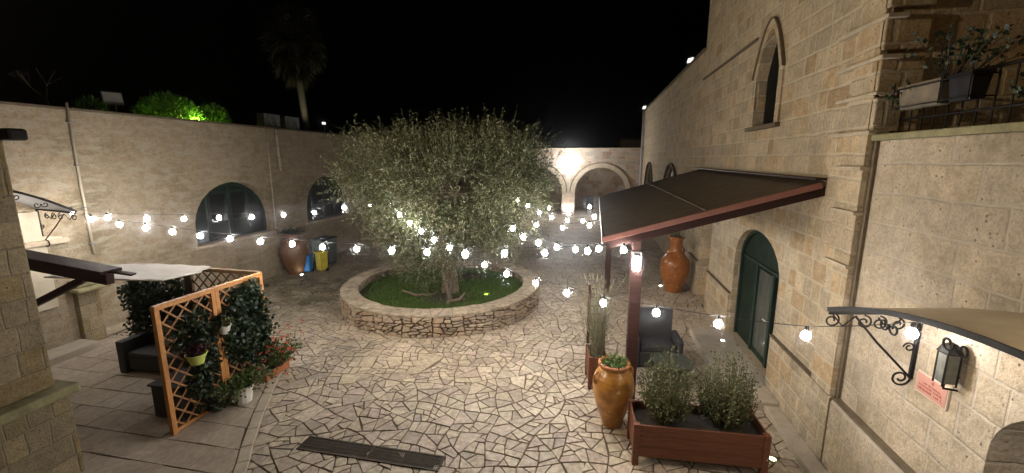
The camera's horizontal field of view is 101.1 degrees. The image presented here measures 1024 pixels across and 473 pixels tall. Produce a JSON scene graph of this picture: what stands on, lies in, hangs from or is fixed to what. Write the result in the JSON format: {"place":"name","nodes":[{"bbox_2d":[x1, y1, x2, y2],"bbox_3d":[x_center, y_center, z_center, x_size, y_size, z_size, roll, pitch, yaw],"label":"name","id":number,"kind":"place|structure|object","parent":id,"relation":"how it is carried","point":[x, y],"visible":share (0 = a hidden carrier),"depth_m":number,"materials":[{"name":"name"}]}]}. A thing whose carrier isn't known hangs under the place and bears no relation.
{"place":"outdoors","nodes":[
{"label":"outdoors","id":0,"kind":"place"},
{"bbox_2d":[50,335,283,472],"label":"terrace","id":1,"kind":"structure","parent":0,"point":[215,436],"depth_m":6.37,"materials":[{"name":"stone"}]},
{"bbox_2d":[0,140,84,472],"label":"stone pier","id":2,"kind":"structure","parent":1,"relation":"on","point":[38,432],"depth_m":4.88,"materials":[{"name":"beige stone"}]},
{"bbox_2d":[0,128,27,140],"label":"wall lamp","id":3,"kind":"object","parent":2,"relation":"attached to","point":[12,134],"visible":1,"depth_m":4.58,"materials":[{"name":"metal"}]},
{"bbox_2d":[25,249,135,306],"bbox_3d":[-6.975,0.726,6.606,2.471,0.987,0.300,2,11,11],"label":"timber bracket","id":4,"kind":"object","parent":2,"relation":"attached to","point":[79,272],"visible":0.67,"depth_m":6.49,"materials":[{"name":"brown wood"}]},
{"bbox_2d":[47,339,101,365],"bbox_3d":[-9.274,2.471,8.123,0.550,0.140,2.020,2,11,11],"label":"door step","id":5,"kind":"object","parent":1,"relation":"on","point":[62,353],"depth_m":8.66,"materials":[{"name":"stone"}]},
{"bbox_2d":[124,262,190,332],"bbox_3d":[-6.878,1.510,8.317,1.450,1.980,0.077,2,11,12],"label":"trellis screen","id":6,"kind":"object","parent":1,"relation":"on","point":[186,285],"visible":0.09,"depth_m":8.20,"materials":[{"name":"brown wood"}]},
{"bbox_2d":[116,278,190,339],"bbox_3d":[-6.924,1.512,8.274,1.782,1.990,0.444,2,11,11],"label":"ivy plant","id":7,"kind":"object","parent":6,"relation":"attached to","point":[147,298],"visible":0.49,"depth_m":8.21,"materials":[{"name":"green plant"}]},
{"bbox_2d":[147,367,212,419],"bbox_3d":[-5.263,2.501,6.761,0.580,0.555,0.630,2,11,11],"label":"rattan table","id":8,"kind":"object","parent":1,"relation":"on","point":[156,386],"visible":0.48,"depth_m":6.51,"materials":[{"name":"black wicker"}]},
{"bbox_2d":[115,328,252,378],"bbox_3d":[-6.115,2.229,7.944,2.460,0.660,0.620,2,11,11],"label":"rattan sofa","id":9,"kind":"object","parent":1,"relation":"on","point":[137,351],"visible":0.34,"depth_m":7.88,"materials":[{"name":"black wicker"}]},
{"bbox_2d":[162,320,182,347],"bbox_3d":[-6.506,1.871,8.070,0.540,0.480,0.253,2,11,11],"label":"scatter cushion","id":10,"kind":"object","parent":9,"relation":"on","point":[165,328],"visible":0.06,"depth_m":8.04,"materials":[{"name":"black fabric"}]},
{"bbox_2d":[149,287,227,435],"bbox_3d":[-4.849,1.861,6.411,0.077,1.980,0.921,3,11,13],"label":"trellis screen","id":11,"kind":"object","parent":1,"relation":"on","point":[164,367],"visible":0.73,"depth_m":6.15,"materials":[{"name":"orange wood"}]},
{"bbox_2d":[164,304,222,411],"bbox_3d":[-4.844,1.944,6.463,0.457,1.790,0.814,2,11,11],"label":"ivy plant","id":12,"kind":"object","parent":11,"relation":"attached to","point":[197,333],"visible":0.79,"depth_m":6.42,"materials":[{"name":"green plant"}]},
{"bbox_2d":[184,351,207,365],"bbox_3d":[-4.725,1.811,6.314,0.292,0.193,0.289,2,11,11],"label":"hanging pot","id":13,"kind":"object","parent":11,"relation":"hanging from","point":[197,360],"visible":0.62,"depth_m":6.24,"materials":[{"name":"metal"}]},
{"bbox_2d":[179,339,212,356],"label":"potted plant","id":14,"kind":"object","parent":13,"relation":"in","point":[196,350],"visible":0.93,"depth_m":6.25,"materials":[{"name":"purple plant"}]},
{"bbox_2d":[195,389,233,411],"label":"potted plant","id":15,"kind":"object","parent":1,"relation":"on","point":[210,402],"visible":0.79,"depth_m":6.64,"materials":[{"name":"green plant"}]},
{"bbox_2d":[187,267,271,369],"bbox_3d":[-5.346,1.572,7.980,1.651,1.980,0.077,2,11,13],"label":"trellis screen","id":16,"kind":"object","parent":1,"relation":"on","point":[192,282],"visible":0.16,"depth_m":7.85,"materials":[{"name":"brown wood"}]},
{"bbox_2d":[44,264,210,280],"bbox_3d":[-6.883,0.656,7.655,2.480,0.138,0.808,0,10,1],"label":"canvas awning","id":17,"kind":"object","parent":16,"relation":"attached to","point":[153,272],"visible":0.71,"depth_m":7.76,"materials":[{"name":"white fabric"}]},
{"bbox_2d":[182,281,267,368],"bbox_3d":[-5.426,1.658,7.983,1.925,1.808,0.411,2,11,11],"label":"ivy plant","id":18,"kind":"object","parent":16,"relation":"attached to","point":[204,301],"visible":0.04,"depth_m":7.93,"materials":[{"name":"green plant"}]},
{"bbox_2d":[212,272,270,399],"bbox_3d":[-4.631,1.697,7.301,0.077,1.980,0.941,2,11,13],"label":"trellis screen","id":19,"kind":"object","parent":1,"relation":"on","point":[239,281],"visible":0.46,"depth_m":7.00,"materials":[{"name":"orange wood"}]},
{"bbox_2d":[216,323,231,334],"bbox_3d":[-4.625,1.473,6.771,0.218,0.172,0.214,2,11,11],"label":"hanging pot","id":20,"kind":"object","parent":19,"relation":"hanging from","point":[224,330],"visible":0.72,"depth_m":6.72,"materials":[{"name":"metal"}]},
{"bbox_2d":[216,315,234,325],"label":"potted plant","id":21,"kind":"object","parent":20,"relation":"in","point":[224,322],"visible":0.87,"depth_m":6.74,"materials":[{"name":"green plant"}]},
{"bbox_2d":[203,275,279,372],"bbox_3d":[-4.636,1.694,7.260,0.731,1.996,1.206,2,11,11],"label":"ivy plant","id":22,"kind":"object","parent":19,"relation":"attached to","point":[251,329],"visible":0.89,"depth_m":7.18,"materials":[{"name":"green plant"}]},
{"bbox_2d":[232,383,253,404],"bbox_3d":[-4.468,2.594,6.987,0.374,0.290,0.365,2,11,11],"label":"flower pot","id":23,"kind":"object","parent":1,"relation":"on","point":[243,400],"visible":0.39,"depth_m":6.90,"materials":[{"name":"white ceramic"}]},
{"bbox_2d":[202,365,276,406],"bbox_3d":[-4.471,2.374,6.967,1.053,0.339,1.108,6,12,29],"label":"potted plant","id":24,"kind":"object","parent":23,"relation":"in","point":[246,378],"visible":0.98,"depth_m":6.90,"materials":[{"name":"green plant"}]},
{"bbox_2d":[250,319,305,374],"bbox_3d":[-4.433,2.094,7.877,1.107,0.824,1.148,2,11,11],"label":"flowering plant","id":25,"kind":"object","parent":1,"relation":"on","point":[277,358],"visible":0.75,"depth_m":7.80,"materials":[{"name":"green plant"}]},
{"bbox_2d":[76,356,292,472],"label":"terrace bed","id":26,"kind":"object","parent":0,"point":[245,430],"visible":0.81,"depth_m":6.16,"materials":[{"name":"tile"}]},
{"bbox_2d":[0,0,709,147],"label":"sky","id":27,"kind":"structure","parent":0,"point":[588,70],"materials":[{"name":"black"}]},
{"bbox_2d":[113,217,804,472],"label":"paving","id":28,"kind":"structure","parent":0,"point":[314,412],"depth_m":7.82,"materials":[{"name":"beige stone"}]},
{"bbox_2d":[233,353,293,472],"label":"kerb","id":29,"kind":"structure","parent":28,"relation":"on","point":[244,457],"depth_m":6.28,"materials":[{"name":"stone"}]},
{"bbox_2d":[261,360,289,381],"bbox_3d":[-4.444,2.494,7.886,0.180,0.160,0.580,2,11,11],"label":"flower box","id":30,"kind":"object","parent":29,"relation":"on","point":[284,366],"visible":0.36,"depth_m":7.85,"materials":[{"name":"ceramic"}]},
{"bbox_2d":[280,232,307,274],"bbox_3d":[-7.665,0.592,14.854,0.871,1.444,0.871,2,11,11],"label":"clay jar","id":31,"kind":"object","parent":28,"relation":"on","point":[294,258],"visible":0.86,"depth_m":14.57,"materials":[{"name":"brown ceramic"}]},
{"bbox_2d":[276,226,307,235],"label":"jar plant","id":32,"kind":"object","parent":31,"relation":"in","point":[293,231],"visible":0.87,"depth_m":14.60,"materials":[{"name":"green plant"}]},
{"bbox_2d":[304,254,313,271],"bbox_3d":[-7.293,0.971,15.052,0.290,0.620,0.330,0,10,0],"label":"recycling bin","id":33,"kind":"object","parent":28,"relation":"on","point":[309,264],"visible":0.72,"depth_m":14.97,"materials":[{"name":"plastic"}]},
{"bbox_2d":[313,250,328,270],"bbox_3d":[-6.874,0.890,15.212,0.340,0.720,0.370,6,12,28],"label":"recycling bin","id":34,"kind":"object","parent":28,"relation":"on","point":[321,257],"visible":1,"depth_m":15.12,"materials":[{"name":"plastic"}]},
{"bbox_2d":[310,236,336,264],"bbox_3d":[-7.180,0.547,16.195,0.660,1.040,0.750,2,11,11],"label":"wheelie bin","id":35,"kind":"object","parent":28,"relation":"on","point":[331,248],"visible":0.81,"depth_m":16.00,"materials":[{"name":"green paint"}]},
{"bbox_2d":[296,435,445,471],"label":"drain grate","id":36,"kind":"object","parent":28,"relation":"in","point":[383,454],"visible":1,"depth_m":5.80,"materials":[{"name":"metal"}]},
{"bbox_2d":[340,258,539,337],"bbox_3d":[-1.980,1.546,12.189,5.556,0.588,5.554,2,11,11],"label":"round stone planter","id":37,"kind":"object","parent":28,"relation":"on","point":[358,309],"visible":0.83,"depth_m":10.13,"materials":[{"name":"stone"}]},
{"bbox_2d":[359,267,522,308],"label":"grass","id":38,"kind":"structure","parent":37,"relation":"on","point":[467,287],"depth_m":12.00,"materials":[{"name":"green plant"}]},
{"bbox_2d":[315,103,569,303],"bbox_3d":[-2.054,-0.922,11.449,7.306,5.330,6.536,2,11,11],"label":"olive tree","id":39,"kind":"object","parent":37,"relation":"in","point":[446,222],"visible":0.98,"depth_m":10.22,"materials":[{"name":"green plant"}]},
{"bbox_2d":[70,198,396,220],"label":"string lights","id":40,"kind":"object","parent":39,"relation":"hanging from","point":[146,218],"visible":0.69,"depth_m":9.82,"materials":[{"name":"white glass"}]},
{"bbox_2d":[388,203,918,339],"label":"string lights","id":41,"kind":"object","parent":39,"relation":"hanging from","point":[911,332],"visible":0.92,"depth_m":4.82,"materials":[{"name":"white glass"}]},
{"bbox_2d":[447,148,642,218],"bbox_3d":[2.224,-4.085,31.187,13.900,4.750,4.500,2,11,11],"label":"stone arcade","id":42,"kind":"object","parent":28,"relation":"on","point":[596,173],"visible":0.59,"depth_m":29.62},
{"bbox_2d":[585,284,606,389],"bbox_3d":[1.527,1.776,7.534,0.340,1.780,0.580,1,10,4],"label":"trellis planter","id":43,"kind":"object","parent":28,"relation":"on","point":[591,365],"visible":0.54,"depth_m":7.59,"materials":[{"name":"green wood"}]},
{"bbox_2d":[567,270,625,358],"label":"tall grass","id":44,"kind":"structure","parent":43,"relation":"in","point":[597,335],"depth_m":7.39,"materials":[{"name":"green plant"}]},
{"bbox_2d":[593,355,633,428],"bbox_3d":[1.525,2.366,6.369,0.613,1.022,0.613,2,11,11],"label":"clay jar","id":45,"kind":"object","parent":28,"relation":"on","point":[613,390],"visible":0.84,"depth_m":6.14,"materials":[{"name":"ceramic"}]},
{"bbox_2d":[599,348,630,372],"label":"jar plant","id":46,"kind":"object","parent":45,"relation":"in","point":[617,362],"visible":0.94,"depth_m":6.25,"materials":[{"name":"green plant"}]},
{"bbox_2d":[637,307,683,366],"bbox_3d":[2.850,1.991,8.356,0.900,1.000,0.700,2,11,8],"label":"rattan armchair","id":47,"kind":"object","parent":28,"relation":"on","point":[658,331],"visible":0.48,"depth_m":8.48,"materials":[{"name":"black wicker"}]},
{"bbox_2d":[651,351,693,388],"bbox_3d":[2.886,2.431,7.621,0.684,0.420,0.684,7,12,33],"label":"glass table","id":48,"kind":"object","parent":28,"relation":"on","point":[684,359],"visible":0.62,"depth_m":7.49,"materials":[{"name":"grey glass"}]},
{"bbox_2d":[660,235,689,292],"bbox_3d":[4.942,0.839,12.793,0.860,1.702,0.860,2,11,11],"label":"clay jar","id":49,"kind":"object","parent":28,"relation":"on","point":[674,266],"visible":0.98,"depth_m":12.54,"materials":[{"name":"ceramic"}]},
{"bbox_2d":[671,231,683,237],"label":"jar plant","id":50,"kind":"object","parent":49,"relation":"on","point":[676,235],"visible":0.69,"depth_m":12.57,"materials":[{"name":"green plant"}]},
{"bbox_2d":[627,399,771,472],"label":"wooden planter","id":51,"kind":"object","parent":28,"relation":"on","point":[696,437],"visible":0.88,"depth_m":5.45,"materials":[{"name":"brown wood"}]},
{"bbox_2d":[637,343,698,426],"bbox_3d":[2.108,1.969,5.640,0.848,1.155,0.676,2,11,11],"label":"planter shrub","id":52,"kind":"object","parent":51,"relation":"on","point":[662,405],"visible":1,"depth_m":5.59,"materials":[{"name":"green plant"}]},
{"bbox_2d":[694,340,760,431],"bbox_3d":[2.842,1.962,5.579,0.852,1.191,0.716,2,11,11],"label":"planter shrub","id":53,"kind":"object","parent":51,"relation":"on","point":[730,411],"visible":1,"depth_m":5.51,"materials":[{"name":"green plant"}]},
{"bbox_2d":[599,167,826,399],"bbox_3d":[3.516,0.356,9.814,2.959,3.748,7.328,2,11,11],"label":"timber porch","id":54,"kind":"object","parent":28,"relation":"on","point":[637,215],"visible":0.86,"depth_m":6.69,"materials":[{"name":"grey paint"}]},
{"bbox_2d":[76,213,634,255],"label":"string lights","id":55,"kind":"object","parent":54,"relation":"hanging from","point":[356,248],"visible":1,"depth_m":7.32,"materials":[{"name":"white glass"}]},
{"bbox_2d":[497,214,601,251],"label":"string lights","id":56,"kind":"object","parent":54,"relation":"hanging from","point":[556,246],"visible":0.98,"depth_m":7.30,"materials":[{"name":"white glass"}]},
{"bbox_2d":[509,213,599,229],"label":"string lights","id":57,"kind":"object","parent":54,"relation":"hanging from","point":[562,226],"visible":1,"depth_m":9.61,"materials":[{"name":"white glass"}]},
{"bbox_2d":[517,201,598,222],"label":"string lights","id":58,"kind":"object","parent":54,"relation":"hanging from","point":[582,220],"visible":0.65,"depth_m":10.96,"materials":[{"name":"white glass"}]},
{"bbox_2d":[531,200,596,214],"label":"string lights","id":59,"kind":"object","parent":54,"relation":"hanging from","point":[589,206],"visible":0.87,"depth_m":13.11,"materials":[{"name":"white glass"}]},
{"bbox_2d":[632,252,641,270],"bbox_3d":[1.869,0.381,6.305,0.130,0.270,0.156,2,11,11],"label":"post lamp","id":60,"kind":"object","parent":54,"relation":"attached to","point":[636,261],"visible":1,"depth_m":6.25,"materials":[{"name":"grey paint"}]},
{"bbox_2d":[689,327,778,409],"bbox_3d":[4.360,2.470,8.266,1.050,0.150,3.040,2,11,11],"label":"door platform","id":61,"kind":"structure","parent":28,"relation":"on","point":[706,341],"depth_m":8.38,"materials":[{"name":"stone"}]},
{"bbox_2d":[769,456,777,463],"bbox_3d":[3.508,3.004,5.675,0.116,0.033,0.116,2,11,11],"label":"recessed light","id":62,"kind":"object","parent":28,"relation":"in","point":[773,460],"visible":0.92,"depth_m":5.65,"materials":[{"name":"white glass"}]},
{"bbox_2d":[764,406,827,472],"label":"kerb strip","id":63,"kind":"object","parent":28,"relation":"on","point":[802,453],"visible":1,"depth_m":5.92,"materials":[{"name":"stone"}]},
{"bbox_2d":[586,196,593,214],"bbox_3d":[5.622,-2.256,30.491,0.500,1.295,0.520,2,11,11],"label":"patio chair","id":64,"kind":"object","parent":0,"point":[589,199],"visible":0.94,"depth_m":30.63,"materials":[{"name":"metal"}]},
{"bbox_2d":[617,138,640,147],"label":"building","id":65,"kind":"structure","parent":0,"point":[629,143],"depth_m":37.79,"materials":[{"name":"stone"}]},
{"label":"ground","id":66,"kind":"structure","parent":0,"visible":0},
{"bbox_2d":[0,101,446,349],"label":"stone house","id":67,"kind":"structure","parent":66,"relation":"on","point":[134,168],"depth_m":10.66,"materials":[{"name":"beige stone"}]},
{"bbox_2d":[9,67,60,105],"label":"bare shrub","id":68,"kind":"object","parent":67,"relation":"on","point":[21,75],"visible":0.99,"depth_m":9.61,"materials":[{"name":"brown plant"}]},
{"bbox_2d":[13,190,76,246],"bbox_3d":[-9.160,-0.208,7.079,0.984,1.313,2.523,2,11,11],"label":"door canopy","id":69,"kind":"object","parent":67,"relation":"attached to","point":[37,203],"visible":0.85,"depth_m":8.05,"materials":[{"name":"metal"}]},
{"bbox_2d":[65,102,95,253],"bbox_3d":[-9.216,-1.198,9.001,0.074,3.200,0.108,2,11,11],"label":"wall pipe","id":70,"kind":"object","parent":67,"relation":"attached to","point":[77,165],"depth_m":8.97,"materials":[{"name":"grey metal"}]},
{"bbox_2d":[69,94,112,111],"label":"roof plant","id":71,"kind":"object","parent":67,"relation":"on","point":[77,103],"visible":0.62,"depth_m":10.07,"materials":[{"name":"green plant"}]},
{"bbox_2d":[100,91,123,111],"bbox_3d":[-10.055,-3.280,10.629,0.194,0.705,0.400,8,13,37],"label":"roof floodlight","id":72,"kind":"object","parent":67,"relation":"on","point":[114,98],"visible":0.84,"depth_m":10.56,"materials":[{"name":"grey paint"}]},
{"bbox_2d":[129,90,205,119],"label":"roof plant","id":73,"kind":"object","parent":67,"relation":"on","point":[166,100],"visible":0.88,"depth_m":11.72,"materials":[{"name":"green plant"}]},
{"bbox_2d":[195,101,231,122],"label":"roof plant","id":74,"kind":"object","parent":67,"relation":"on","point":[206,109],"visible":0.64,"depth_m":13.24,"materials":[{"name":"green plant"}]},
{"bbox_2d":[194,182,276,250],"bbox_3d":[-8.604,-0.787,12.985,0.390,1.830,3.060,2,11,11],"label":"window","id":75,"kind":"structure","parent":67,"relation":"in","point":[229,197],"depth_m":12.99,"materials":[{"name":"black glass"}]},
{"bbox_2d":[256,113,280,127],"bbox_3d":[-10.029,-4.565,17.435,0.382,0.970,0.900,2,11,11],"label":"air conditioner","id":76,"kind":"object","parent":67,"relation":"on","point":[267,120],"visible":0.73,"depth_m":17.15,"materials":[{"name":"grey paint"}]},
{"bbox_2d":[266,128,276,228],"bbox_3d":[-8.167,-1.929,14.299,0.070,3.380,0.124,2,11,11],"label":"wall pipe","id":77,"kind":"object","parent":67,"relation":"attached to","point":[270,169],"depth_m":14.28,"materials":[{"name":"beige metal"}]},
{"bbox_2d":[273,129,282,170],"bbox_3d":[-8.071,-2.980,14.544,0.092,1.403,0.184,2,11,11],"label":"wall pipe","id":78,"kind":"object","parent":67,"relation":"attached to","point":[276,134],"depth_m":14.51,"materials":[{"name":"grey metal"}]},
{"bbox_2d":[280,116,299,129],"bbox_3d":[-9.797,-4.778,18.593,0.382,0.970,0.900,2,11,11],"label":"air conditioner","id":79,"kind":"object","parent":67,"relation":"on","point":[287,122],"visible":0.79,"depth_m":18.34,"materials":[{"name":"grey paint"}]},
{"bbox_2d":[306,176,351,224],"bbox_3d":[-7.707,-1.613,17.473,0.390,1.830,3.060,2,11,11],"label":"window","id":80,"kind":"structure","parent":67,"relation":"in","point":[314,200],"depth_m":17.48,"materials":[{"name":"black glass"}]},
{"bbox_2d":[255,0,328,130],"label":"palm tree","id":81,"kind":"object","parent":66,"relation":"on","point":[304,66],"visible":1,"depth_m":31.32,"materials":[{"name":"green plant"}]},
{"bbox_2d":[642,48,706,282],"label":"stone wing","id":82,"kind":"structure","parent":66,"relation":"on","point":[672,120],"depth_m":16.75,"materials":[{"name":"beige stone"}]},
{"bbox_2d":[638,111,644,185],"bbox_3d":[8.649,-4.792,28.259,0.210,7.000,0.180,2,11,11],"label":"drainpipe","id":83,"kind":"object","parent":82,"relation":"attached to","point":[639,182],"visible":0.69,"depth_m":28.04,"materials":[{"name":"grey metal"}]},
{"bbox_2d":[644,162,652,183],"bbox_3d":[8.055,-3.180,24.695,0.250,2.360,3.480,2,11,11],"label":"window","id":84,"kind":"structure","parent":82,"relation":"in","point":[650,178],"depth_m":25.34,"materials":[{"name":"black glass"}]},
{"bbox_2d":[663,163,675,178],"bbox_3d":[6.646,-1.885,17.650,0.250,2.360,3.480,2,11,11],"label":"window","id":85,"kind":"structure","parent":82,"relation":"in","point":[672,172],"depth_m":17.91,"materials":[{"name":"black glass"}]},
{"bbox_2d":[686,0,1023,462],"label":"stone tower","id":86,"kind":"structure","parent":66,"relation":"on","point":[791,87],"depth_m":6.17,"materials":[{"name":"beige stone"}]},
{"bbox_2d":[733,230,778,367],"bbox_3d":[4.834,1.099,8.230,0.141,2.540,2.360,2,11,11],"label":"door","id":87,"kind":"structure","parent":86,"relation":"in","point":[757,291],"depth_m":8.39,"materials":[{"name":"green paint"}]},
{"bbox_2d":[744,16,785,131],"bbox_3d":[4.796,-2.991,7.776,0.290,1.970,1.520,2,11,11],"label":"lancet window","id":88,"kind":"structure","parent":86,"relation":"in","point":[773,92],"depth_m":7.92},
{"bbox_2d":[821,121,1023,472],"bbox_3d":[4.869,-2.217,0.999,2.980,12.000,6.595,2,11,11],"label":"stone annexe","id":89,"kind":"structure","parent":66,"relation":"on","point":[942,225],"depth_m":3.88,"materials":[{"name":"beige stone"}]},
{"bbox_2d":[825,306,1023,385],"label":"door canopy","id":90,"kind":"object","parent":89,"relation":"attached to","point":[1002,331],"visible":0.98,"depth_m":3.01,"materials":[{"name":"metal"}]},
{"bbox_2d":[915,369,950,410],"bbox_3d":[3.843,1.398,3.857,0.024,0.205,0.370,2,11,11],"label":"wall sign","id":91,"kind":"object","parent":89,"relation":"attached to","point":[931,390],"visible":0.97,"depth_m":3.84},
{"bbox_2d":[932,342,964,391],"bbox_3d":[3.720,1.109,3.589,0.178,0.439,0.152,-1,11,-7],"label":"wall lantern","id":92,"kind":"object","parent":89,"relation":"attached to","point":[947,367],"depth_m":3.55,"materials":[{"name":"black glass"}]},
{"bbox_2d":[897,58,1023,131],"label":"balcony railing","id":93,"kind":"object","parent":89,"relation":"on","point":[993,107],"visible":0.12,"depth_m":3.60,"materials":[{"name":"metal"}]},
{"bbox_2d":[891,71,953,110],"bbox_3d":[4.041,-1.406,4.104,0.207,0.280,0.634,2,11,11],"label":"window box","id":94,"kind":"object","parent":93,"relation":"hanging from","point":[923,94],"visible":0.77,"depth_m":4.07,"materials":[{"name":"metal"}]},
{"bbox_2d":[873,79,918,111],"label":"balcony plant","id":95,"kind":"object","parent":94,"relation":"in","point":[896,102],"visible":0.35,"depth_m":4.44,"materials":[{"name":"green plant"}]},
{"bbox_2d":[906,17,1023,78],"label":"balcony plant","id":96,"kind":"object","parent":94,"relation":"in","point":[974,58],"visible":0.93,"depth_m":3.74,"materials":[{"name":"green plant"}]},
{"bbox_2d":[938,63,1000,102],"bbox_3d":[3.948,-1.321,3.641,0.207,0.280,0.314,2,11,11],"label":"window box","id":97,"kind":"object","parent":93,"relation":"hanging from","point":[971,85],"visible":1,"depth_m":3.56,"materials":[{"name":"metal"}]},
{"bbox_2d":[1009,72,1023,98],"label":"balcony plant","id":98,"kind":"object","parent":93,"relation":"hanging from","point":[1019,90],"visible":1,"depth_m":3.21,"materials":[{"name":"green plant"}]}
]}

